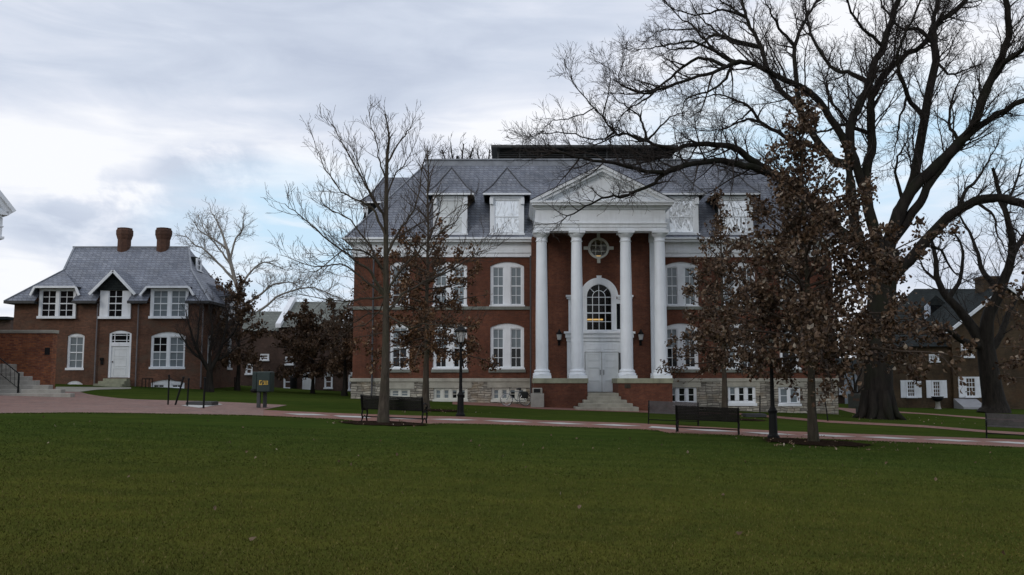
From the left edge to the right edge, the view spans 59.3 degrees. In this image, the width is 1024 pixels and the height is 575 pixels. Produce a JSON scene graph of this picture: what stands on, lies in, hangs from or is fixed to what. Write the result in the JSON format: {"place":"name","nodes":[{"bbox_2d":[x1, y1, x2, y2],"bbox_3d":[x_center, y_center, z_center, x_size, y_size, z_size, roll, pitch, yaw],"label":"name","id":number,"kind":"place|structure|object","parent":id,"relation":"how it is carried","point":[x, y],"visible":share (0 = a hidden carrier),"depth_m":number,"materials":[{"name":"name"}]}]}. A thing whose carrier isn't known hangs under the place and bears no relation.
{"place":"outdoors","nodes":[
{"label":"outdoors","id":0,"kind":"place"},
{"bbox_2d":[56,387,130,391],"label":"walkway","id":1,"kind":"structure","parent":0,"point":[74,389],"depth_m":52.64,"materials":[{"name":"grey concrete"}]},
{"bbox_2d":[0,388,262,414],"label":"brick plaza","id":2,"kind":"structure","parent":0,"point":[82,402],"depth_m":36.95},
{"bbox_2d":[167,375,169,404],"bbox_3d":[-14.615,4.352,38.302,0.097,1.287,0.097,2,-6,-22],"label":"rope post","id":3,"kind":"object","parent":2,"relation":"on","point":[168,389],"visible":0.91,"depth_m":38.27,"materials":[{"name":"metal"}]},
{"bbox_2d":[174,377,184,404],"bbox_3d":[-14.120,4.398,38.237,0.406,1.221,0.120,0,-6,0],"label":"rope post","id":4,"kind":"object","parent":2,"relation":"on","point":[179,390],"visible":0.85,"depth_m":38.21,"materials":[{"name":"metal"}]},
{"bbox_2d":[181,404,220,407],"bbox_3d":[-13.357,5.072,38.916,1.150,0.080,5.383,0,-6,-4],"label":"concrete pad","id":5,"kind":"object","parent":2,"relation":"on","point":[198,406],"visible":0.6,"depth_m":37.88,"materials":[{"name":"white concrete"}]},
{"bbox_2d":[186,378,189,405],"bbox_3d":[-13.560,4.382,37.690,0.099,1.174,0.097,2,-6,-22],"label":"rope post","id":6,"kind":"object","parent":5,"relation":"on","point":[188,391],"visible":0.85,"depth_m":37.67,"materials":[{"name":"metal"}]},
{"bbox_2d":[186,401,218,404],"bbox_3d":[-13.404,5.008,38.954,1.115,0.160,0.900,0,-6,0],"label":"ground grate","id":7,"kind":"object","parent":5,"relation":"on","point":[201,402],"visible":0.9,"depth_m":38.51,"materials":[{"name":"metal"}]},
{"bbox_2d":[203,377,205,407],"bbox_3d":[-12.384,4.239,36.251,0.111,1.261,0.111,2,-6,-22],"label":"rope post","id":8,"kind":"object","parent":2,"relation":"on","point":[204,392],"visible":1,"depth_m":36.22,"materials":[{"name":"metal"}]},
{"bbox_2d":[264,404,284,408],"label":"brick spur","id":9,"kind":"structure","parent":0,"point":[271,406],"depth_m":40.41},
{"bbox_2d":[0,384,1023,574],"bbox_3d":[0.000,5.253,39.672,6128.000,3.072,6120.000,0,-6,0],"label":"ground","id":10,"kind":"structure","parent":0,"point":[306,400],"depth_m":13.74,"materials":[{"name":"green plant"}]},
{"bbox_2d":[0,317,13,329],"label":"building","id":11,"kind":"structure","parent":10,"relation":"on","point":[6,323],"depth_m":75.07,"materials":[{"name":"brick"}]},
{"bbox_2d":[0,190,15,239],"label":"white portico","id":12,"kind":"structure","parent":10,"relation":"on","point":[7,208],"depth_m":44.04,"materials":[{"name":"paint"}]},
{"bbox_2d":[0,330,58,388],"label":"stair wall","id":13,"kind":"structure","parent":10,"relation":"on","point":[33,353],"depth_m":48.41,"materials":[{"name":"brick"}]},
{"bbox_2d":[0,364,74,396],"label":"stone steps","id":14,"kind":"structure","parent":10,"relation":"on","point":[29,386],"depth_m":44.77,"materials":[{"name":"stone"}]},
{"bbox_2d":[0,358,19,392],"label":"handrail","id":15,"kind":"object","parent":14,"relation":"on","point":[17,386],"visible":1,"depth_m":44.59,"materials":[{"name":"metal"}]},
{"bbox_2d":[3,227,251,388],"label":"brick house","id":16,"kind":"structure","parent":10,"relation":"on","point":[111,314],"depth_m":58.08,"materials":[{"name":"red brick"}]},
{"bbox_2d":[65,333,84,369],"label":"window","id":17,"kind":"structure","parent":16,"relation":"in","point":[75,352],"depth_m":58.00,"materials":[{"name":"white paint"}]},
{"bbox_2d":[110,347,128,376],"bbox_3d":[-25.223,4.789,57.883,1.141,1.981,0.118,0,-6,0],"label":"door","id":18,"kind":"structure","parent":16,"relation":"in","point":[119,355],"depth_m":57.90,"materials":[{"name":"paint"}]},
{"bbox_2d":[149,332,184,368],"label":"window","id":19,"kind":"structure","parent":16,"relation":"in","point":[166,349],"depth_m":58.00,"materials":[{"name":"white paint"}]},
{"bbox_2d":[151,380,184,387],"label":"basement window","id":20,"kind":"structure","parent":16,"relation":"in","point":[162,383],"depth_m":57.75,"materials":[{"name":"white paint"}]},
{"bbox_2d":[207,335,211,362],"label":"window","id":21,"kind":"structure","parent":16,"relation":"in","point":[210,335],"depth_m":59.47,"materials":[{"name":"white paint"}]},
{"bbox_2d":[227,339,232,369],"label":"window","id":22,"kind":"structure","parent":16,"relation":"in","point":[228,367],"depth_m":63.83,"materials":[{"name":"white paint"}]},
{"bbox_2d":[141,378,152,387],"bbox_3d":[-22.728,6.320,56.048,0.698,1.331,0.050,0,-6,0],"label":"stairwell railing","id":23,"kind":"object","parent":10,"relation":"on","point":[149,381],"visible":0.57,"depth_m":56.08,"materials":[{"name":"metal"}]},
{"bbox_2d":[173,289,244,391],"bbox_3d":[-18.844,3.225,55.665,4.586,6.721,2.883,1,-6,-12],"label":"bare tree","id":24,"kind":"object","parent":10,"relation":"on","point":[209,366],"visible":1,"depth_m":55.54,"materials":[{"name":"brown plant"}]},
{"bbox_2d":[209,270,271,390],"bbox_3d":[-18.193,2.989,60.199,4.334,8.050,4.214,0,-6,0],"label":"leafy oak","id":25,"kind":"object","parent":10,"relation":"on","point":[236,356],"visible":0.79,"depth_m":59.73,"materials":[{"name":"brown plant"}]},
{"bbox_2d":[172,195,348,310],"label":"bare tree","id":26,"kind":"object","parent":10,"relation":"on","point":[208,226],"visible":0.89,"depth_m":84.98,"materials":[{"name":"grey plant"}]},
{"bbox_2d":[251,371,274,407],"bbox_3d":[-10.682,4.412,38.424,0.880,1.641,0.732,0,-6,0],"label":"sign cabinet","id":27,"kind":"object","parent":10,"relation":"on","point":[263,381],"visible":0.85,"depth_m":38.15,"materials":[{"name":"green metal"}]},
{"bbox_2d":[290,375,296,388],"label":"litter bin","id":28,"kind":"object","parent":10,"relation":"on","point":[293,383],"visible":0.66,"depth_m":73.85,"materials":[{"name":"metal"}]},
{"bbox_2d":[240,297,353,391],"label":"hall","id":29,"kind":"structure","parent":10,"relation":"on","point":[273,358],"depth_m":75.15,"materials":[{"name":"brick"}]},
{"bbox_2d":[244,364,252,374],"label":"window","id":30,"kind":"structure","parent":29,"relation":"in","point":[246,373],"depth_m":75.04,"materials":[{"name":"white paint"}]},
{"bbox_2d":[259,354,269,360],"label":"window","id":31,"kind":"structure","parent":29,"relation":"in","point":[267,355],"depth_m":75.17,"materials":[{"name":"white paint"}]},
{"bbox_2d":[302,372,310,389],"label":"arched doorway","id":32,"kind":"structure","parent":29,"relation":"in","point":[306,384],"depth_m":74.51,"materials":[{"name":"white paint"}]},
{"bbox_2d":[323,372,332,388],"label":"window","id":33,"kind":"structure","parent":29,"relation":"in","point":[325,381],"depth_m":74.53,"materials":[{"name":"white paint"}]},
{"bbox_2d":[348,372,351,390],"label":"window","id":34,"kind":"structure","parent":29,"relation":"in","point":[349,382],"depth_m":74.55,"materials":[{"name":"white paint"}]},
{"bbox_2d":[268,297,352,392],"bbox_3d":[-14.384,4.119,63.721,5.639,7.020,5.867,-3,-7,27],"label":"leafy oak","id":35,"kind":"object","parent":10,"relation":"on","point":[310,344],"visible":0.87,"depth_m":63.08,"materials":[{"name":"brown plant"}]},
{"bbox_2d":[318,288,353,395],"bbox_3d":[-11.054,3.606,59.987,3.584,7.492,3.601,0,-6,0],"label":"leafy oak","id":36,"kind":"object","parent":10,"relation":"on","point":[336,359],"visible":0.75,"depth_m":59.63,"materials":[{"name":"brown plant"}]},
{"bbox_2d":[338,421,424,425],"bbox_3d":[-4.238,4.437,29.504,3.001,0.118,2.768,0,-6,0],"label":"mulch bed","id":37,"kind":"object","parent":10,"relation":"on","point":[396,423],"visible":0.91,"depth_m":28.98,"materials":[{"name":"brown soil"}]},
{"bbox_2d":[261,95,512,422],"bbox_3d":[-4.267,-1.110,29.919,8.605,11.486,4.650,0,-6,0],"label":"bare tree","id":38,"kind":"object","parent":10,"relation":"on","point":[383,416],"visible":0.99,"depth_m":29.98,"materials":[{"name":"brown plant"}]},
{"bbox_2d":[343,138,501,408],"bbox_3d":[-4.174,-0.660,41.639,6.819,12.882,6.980,5,-8,-42],"label":"leafy oak","id":39,"kind":"object","parent":10,"relation":"on","point":[410,337],"visible":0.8,"depth_m":41.32,"materials":[{"name":"brown plant"}]},
{"bbox_2d":[424,409,467,411],"bbox_3d":[-3.312,5.573,40.848,2.718,0.106,1.957,0,-6,0],"label":"mulch bed","id":40,"kind":"object","parent":10,"relation":"on","point":[447,410],"visible":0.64,"depth_m":40.45,"materials":[{"name":"brown soil"}]},
{"bbox_2d":[434,132,481,158],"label":"bare tree","id":41,"kind":"object","parent":10,"relation":"on","point":[459,156],"visible":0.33,"depth_m":97.45,"materials":[{"name":"brown plant"}]},
{"bbox_2d":[455,324,466,415],"bbox_3d":[-2.095,3.354,36.797,0.520,3.784,0.520,0,-6,0],"label":"street lamp","id":42,"kind":"object","parent":10,"relation":"on","point":[460,394],"visible":0.9,"depth_m":36.72,"materials":[{"name":"metal"}]},
{"bbox_2d":[464,139,496,158],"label":"bare tree","id":43,"kind":"object","parent":10,"relation":"on","point":[488,157],"visible":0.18,"depth_m":102.82,"materials":[{"name":"grey plant"}]},
{"bbox_2d":[43,407,1004,554],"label":"fallen leaves","id":44,"kind":"object","parent":10,"relation":"on","point":[578,506],"visible":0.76,"depth_m":23.86,"materials":[{"name":"brown plant"}]},
{"bbox_2d":[343,145,838,413],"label":"brick hall","id":45,"kind":"structure","parent":10,"relation":"on","point":[588,315],"depth_m":53.75,"materials":[{"name":"brick"}]},
{"bbox_2d":[390,324,408,368],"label":"window","id":46,"kind":"structure","parent":45,"relation":"in","point":[392,355],"depth_m":54.03,"materials":[{"name":"white paint"}]},
{"bbox_2d":[389,389,409,397],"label":"basement window","id":47,"kind":"structure","parent":45,"relation":"in","point":[393,392],"depth_m":53.70,"materials":[{"name":"beige paint"}]},
{"bbox_2d":[390,262,409,305],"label":"window","id":48,"kind":"structure","parent":45,"relation":"in","point":[396,264],"depth_m":54.47,"materials":[{"name":"white paint"}]},
{"bbox_2d":[432,262,467,305],"bbox_3d":[-3.741,-0.196,54.377,2.151,2.720,0.240,0,-6,0],"label":"window","id":49,"kind":"structure","parent":45,"relation":"in","point":[441,280],"depth_m":54.44,"materials":[{"name":"white paint"}]},
{"bbox_2d":[432,324,467,368],"bbox_3d":[-3.715,3.527,54.000,2.137,2.757,0.240,0,-6,0],"label":"window","id":50,"kind":"structure","parent":45,"relation":"in","point":[445,365],"depth_m":53.99,"materials":[{"name":"white paint"}]},
{"bbox_2d":[433,388,467,401],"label":"basement window","id":51,"kind":"structure","parent":45,"relation":"in","point":[440,394],"depth_m":53.68,"materials":[{"name":"beige paint"}]},
{"bbox_2d":[489,262,524,305],"bbox_3d":[-0.294,-0.196,54.377,2.136,2.720,0.240,0,-6,0],"label":"window","id":52,"kind":"structure","parent":45,"relation":"in","point":[506,278],"depth_m":54.42,"materials":[{"name":"white paint"}]},
{"bbox_2d":[489,323,524,368],"bbox_3d":[-0.292,3.527,54.000,2.122,2.757,0.240,0,-6,0],"label":"window","id":53,"kind":"structure","parent":45,"relation":"in","point":[506,339],"depth_m":54.05,"materials":[{"name":"white paint"}]},
{"bbox_2d":[491,388,526,401],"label":"basement window","id":54,"kind":"structure","parent":45,"relation":"in","point":[497,393],"depth_m":53.68,"materials":[{"name":"beige paint"}]},
{"bbox_2d":[585,352,601,391],"bbox_3d":[4.682,4.854,51.689,0.940,2.271,0.164,0,-6,0],"label":"door","id":55,"kind":"structure","parent":45,"relation":"in","point":[593,360],"depth_m":51.70,"materials":[{"name":"paint"}]},
{"bbox_2d":[584,233,613,262],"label":"round window","id":56,"kind":"structure","parent":45,"relation":"in","point":[598,238],"depth_m":52.44,"materials":[{"name":"beige paint"}]},
{"bbox_2d":[583,275,617,329],"bbox_3d":[5.045,0.894,52.156,2.204,3.166,0.300,0,-6,0],"label":"arched window","id":57,"kind":"structure","parent":45,"relation":"in","point":[598,281],"depth_m":52.13,"materials":[{"name":"white paint"}]},
{"bbox_2d":[602,352,617,391],"bbox_3d":[5.646,4.857,51.720,0.940,2.271,0.102,0,-6,0],"label":"door","id":58,"kind":"structure","parent":45,"relation":"in","point":[609,360],"depth_m":51.70,"materials":[{"name":"paint"}]},
{"bbox_2d":[665,262,698,305],"bbox_3d":[10.219,-0.196,54.377,2.136,2.720,0.240,0,-6,0],"label":"window","id":59,"kind":"structure","parent":45,"relation":"in","point":[677,274],"depth_m":54.42,"materials":[{"name":"white paint"}]},
{"bbox_2d":[667,323,699,368],"bbox_3d":[10.148,3.527,54.000,2.122,2.757,0.240,0,-6,0],"label":"window","id":60,"kind":"structure","parent":45,"relation":"in","point":[675,329],"depth_m":54.04,"materials":[{"name":"white paint"}]},
{"bbox_2d":[672,387,696,405],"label":"basement window","id":61,"kind":"structure","parent":45,"relation":"in","point":[680,394],"depth_m":53.70,"materials":[{"name":"white paint"}]},
{"bbox_2d":[721,324,754,368],"bbox_3d":[13.570,3.527,54.000,2.137,2.757,0.240,0,-6,0],"label":"window","id":62,"kind":"structure","parent":45,"relation":"in","point":[737,326],"depth_m":53.99,"materials":[{"name":"white paint"}]},
{"bbox_2d":[723,262,755,305],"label":"window","id":63,"kind":"structure","parent":45,"relation":"in","point":[740,264],"depth_m":54.44,"materials":[{"name":"white paint"}]},
{"bbox_2d":[728,387,756,405],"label":"basement window","id":64,"kind":"structure","parent":45,"relation":"in","point":[737,396],"depth_m":53.68,"materials":[{"name":"white paint"}]},
{"bbox_2d":[779,265,799,301],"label":"window","id":65,"kind":"structure","parent":45,"relation":"in","point":[781,265],"depth_m":54.44,"materials":[{"name":"grey glass"}]},
{"bbox_2d":[779,325,800,368],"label":"window","id":66,"kind":"structure","parent":45,"relation":"in","point":[781,354],"depth_m":54.03,"materials":[{"name":"white paint"}]},
{"bbox_2d":[778,387,801,405],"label":"basement window","id":67,"kind":"structure","parent":45,"relation":"in","point":[784,395],"depth_m":53.70,"materials":[{"name":"white paint"}]},
{"bbox_2d":[648,400,698,425],"bbox_3d":[6.316,4.926,35.222,1.969,0.925,0.672,1,-6,9],"label":"park bench","id":68,"kind":"object","parent":10,"relation":"on","point":[662,407],"visible":0.73,"depth_m":35.46,"materials":[{"name":"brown wood"}]},
{"bbox_2d":[675,405,739,434],"bbox_3d":[6.451,4.377,29.693,2.049,0.925,0.672,0,-6,17],"label":"park bench","id":69,"kind":"object","parent":10,"relation":"on","point":[704,413],"visible":0.98,"depth_m":29.52,"materials":[{"name":"metal"}]},
{"bbox_2d":[656,186,781,416],"bbox_3d":[10.249,0.599,43.629,5.393,11.636,6.111,-4,-7,34],"label":"leafy oak","id":70,"kind":"object","parent":10,"relation":"on","point":[721,359],"visible":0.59,"depth_m":43.45,"materials":[{"name":"brown plant"}]},
{"bbox_2d":[733,418,766,420],"bbox_3d":[10.709,6.069,41.404,2.029,0.092,1.817,0,-6,0],"label":"mulch bed","id":71,"kind":"object","parent":10,"relation":"on","point":[751,419],"visible":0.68,"depth_m":40.97,"materials":[{"name":"brown soil"}]},
{"bbox_2d":[741,413,766,416],"bbox_3d":[12.165,6.421,45.276,1.048,0.160,0.900,0,-6,0],"label":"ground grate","id":72,"kind":"object","parent":10,"relation":"on","point":[753,415],"visible":0.98,"depth_m":44.83,"materials":[{"name":"metal"}]},
{"bbox_2d":[500,0,1023,419],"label":"bare tree","id":73,"kind":"object","parent":10,"relation":"on","point":[877,399],"visible":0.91,"depth_m":48.27,"materials":[{"name":"brown plant"}]},
{"bbox_2d":[762,328,779,437],"bbox_3d":[8.191,3.001,28.368,0.520,3.476,0.520,0,-6,0],"label":"street lamp","id":74,"kind":"object","parent":10,"relation":"on","point":[773,429],"visible":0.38,"depth_m":28.20,"materials":[{"name":"metal"}]},
{"bbox_2d":[764,437,872,446],"bbox_3d":[8.984,4.576,26.651,3.363,0.128,3.644,0,-6,0],"label":"mulch bed","id":75,"kind":"object","parent":10,"relation":"on","point":[821,442],"visible":0.91,"depth_m":26.22,"materials":[{"name":"brown soil"}]},
{"bbox_2d":[682,85,979,440],"bbox_3d":[9.209,-0.719,26.987,8.441,10.964,8.992,0,-6,0],"label":"leafy oak","id":76,"kind":"object","parent":10,"relation":"on","point":[810,343],"visible":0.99,"depth_m":26.47,"materials":[{"name":"brown plant"}]},
{"bbox_2d":[835,358,857,403],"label":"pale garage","id":77,"kind":"structure","parent":10,"relation":"on","point":[842,399],"depth_m":83.46,"materials":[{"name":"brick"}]},
{"bbox_2d":[844,370,857,403],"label":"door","id":78,"kind":"structure","parent":77,"relation":"in","point":[846,399],"depth_m":83.43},
{"bbox_2d":[837,357,863,393],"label":"bare tree","id":79,"kind":"object","parent":10,"relation":"on","point":[855,387],"visible":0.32,"depth_m":69.59,"materials":[{"name":"brown plant"}]},
{"bbox_2d":[848,394,860,412],"bbox_3d":[19.516,6.677,50.669,1.126,1.381,0.172,0,-6,0],"label":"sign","id":80,"kind":"object","parent":10,"relation":"on","point":[853,401],"visible":0.57,"depth_m":50.62,"materials":[{"name":"metal"}]},
{"bbox_2d":[931,396,943,408],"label":"garden urn","id":81,"kind":"object","parent":10,"relation":"on","point":[937,399],"visible":0.96,"depth_m":69.29,"materials":[{"name":"stone"}]},
{"bbox_2d":[856,276,1023,408],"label":"shuttered house","id":82,"kind":"structure","parent":10,"relation":"on","point":[939,381],"depth_m":71.92,"materials":[{"name":"brick"}]},
{"bbox_2d":[900,380,921,397],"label":"window","id":83,"kind":"structure","parent":82,"relation":"in","point":[904,388],"depth_m":71.78,"materials":[{"name":"white paint"}]},
{"bbox_2d":[929,354,940,361],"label":"window","id":84,"kind":"structure","parent":82,"relation":"in","point":[930,355],"depth_m":72.06,"materials":[{"name":"white paint"}]},
{"bbox_2d":[926,380,946,397],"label":"window","id":85,"kind":"structure","parent":82,"relation":"in","point":[930,388],"depth_m":71.80,"materials":[{"name":"white paint"}]},
{"bbox_2d":[960,343,974,357],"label":"window","id":86,"kind":"structure","parent":82,"relation":"in","point":[971,356],"depth_m":71.64,"materials":[{"name":"white paint"}]},
{"bbox_2d":[958,377,980,397],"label":"window","id":87,"kind":"structure","parent":82,"relation":"in","point":[977,391],"depth_m":71.50,"materials":[{"name":"white paint"}]},
{"bbox_2d":[911,140,1023,412],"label":"bare tree","id":88,"kind":"object","parent":10,"relation":"on","point":[993,397],"visible":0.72,"depth_m":61.66,"materials":[{"name":"brown plant"}]},
{"bbox_2d":[981,241,1023,384],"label":"leafy oak","id":89,"kind":"object","parent":10,"relation":"on","point":[1014,358],"visible":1,"depth_m":36.42,"materials":[{"name":"brown plant"}]},
{"bbox_2d":[0,0,1023,357],"label":"sky","id":90,"kind":"structure","parent":0,"point":[114,114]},
{"bbox_2d":[453,402,739,413],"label":"entrance path","id":91,"kind":"structure","parent":0,"point":[498,404],"depth_m":48.65,"materials":[{"name":"brick"}]},
{"bbox_2d":[500,387,530,405],"bbox_3d":[0.221,6.040,49.748,1.739,1.017,0.587,1,-6,-8],"label":"bicycle","id":92,"kind":"object","parent":91,"relation":"on","point":[524,394],"visible":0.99,"depth_m":49.70,"materials":[{"name":"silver metal"}]},
{"bbox_2d":[531,388,543,406],"bbox_3d":[1.373,5.977,48.878,0.714,1.049,0.714,0,-6,0],"label":"trash receptacle","id":93,"kind":"object","parent":91,"relation":"on","point":[537,397],"visible":0.92,"depth_m":48.52,"materials":[{"name":"concrete"}]},
{"bbox_2d":[264,410,1023,446],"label":"brick path","id":94,"kind":"structure","parent":0,"point":[644,426],"depth_m":32.00,"materials":[{"name":"red brick"}]},
{"bbox_2d":[360,395,427,423],"bbox_3d":[-3.973,4.105,30.312,2.202,0.925,0.672,1,-6,13],"label":"park bench","id":95,"kind":"object","parent":94,"relation":"on","point":[408,403],"visible":0.96,"depth_m":30.09,"materials":[{"name":"metal"}]},
{"bbox_2d":[286,413,1023,443],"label":"path diamonds","id":96,"kind":"object","parent":94,"relation":"on","point":[675,428],"visible":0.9,"depth_m":32.06,"materials":[{"name":"concrete"}]},
{"bbox_2d":[985,413,1023,437],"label":"park bench","id":97,"kind":"object","parent":94,"relation":"on","point":[1008,423],"visible":0.95,"depth_m":32.87,"materials":[{"name":"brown wood"}]},
{"bbox_2d":[740,413,1023,434],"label":"side path","id":98,"kind":"structure","parent":0,"point":[938,427],"depth_m":40.82,"materials":[{"name":"brick"}]},
{"bbox_2d":[838,408,1022,421],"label":"path","id":99,"kind":"structure","parent":0,"point":[852,410],"depth_m":57.74,"materials":[{"name":"brick"}]}
]}

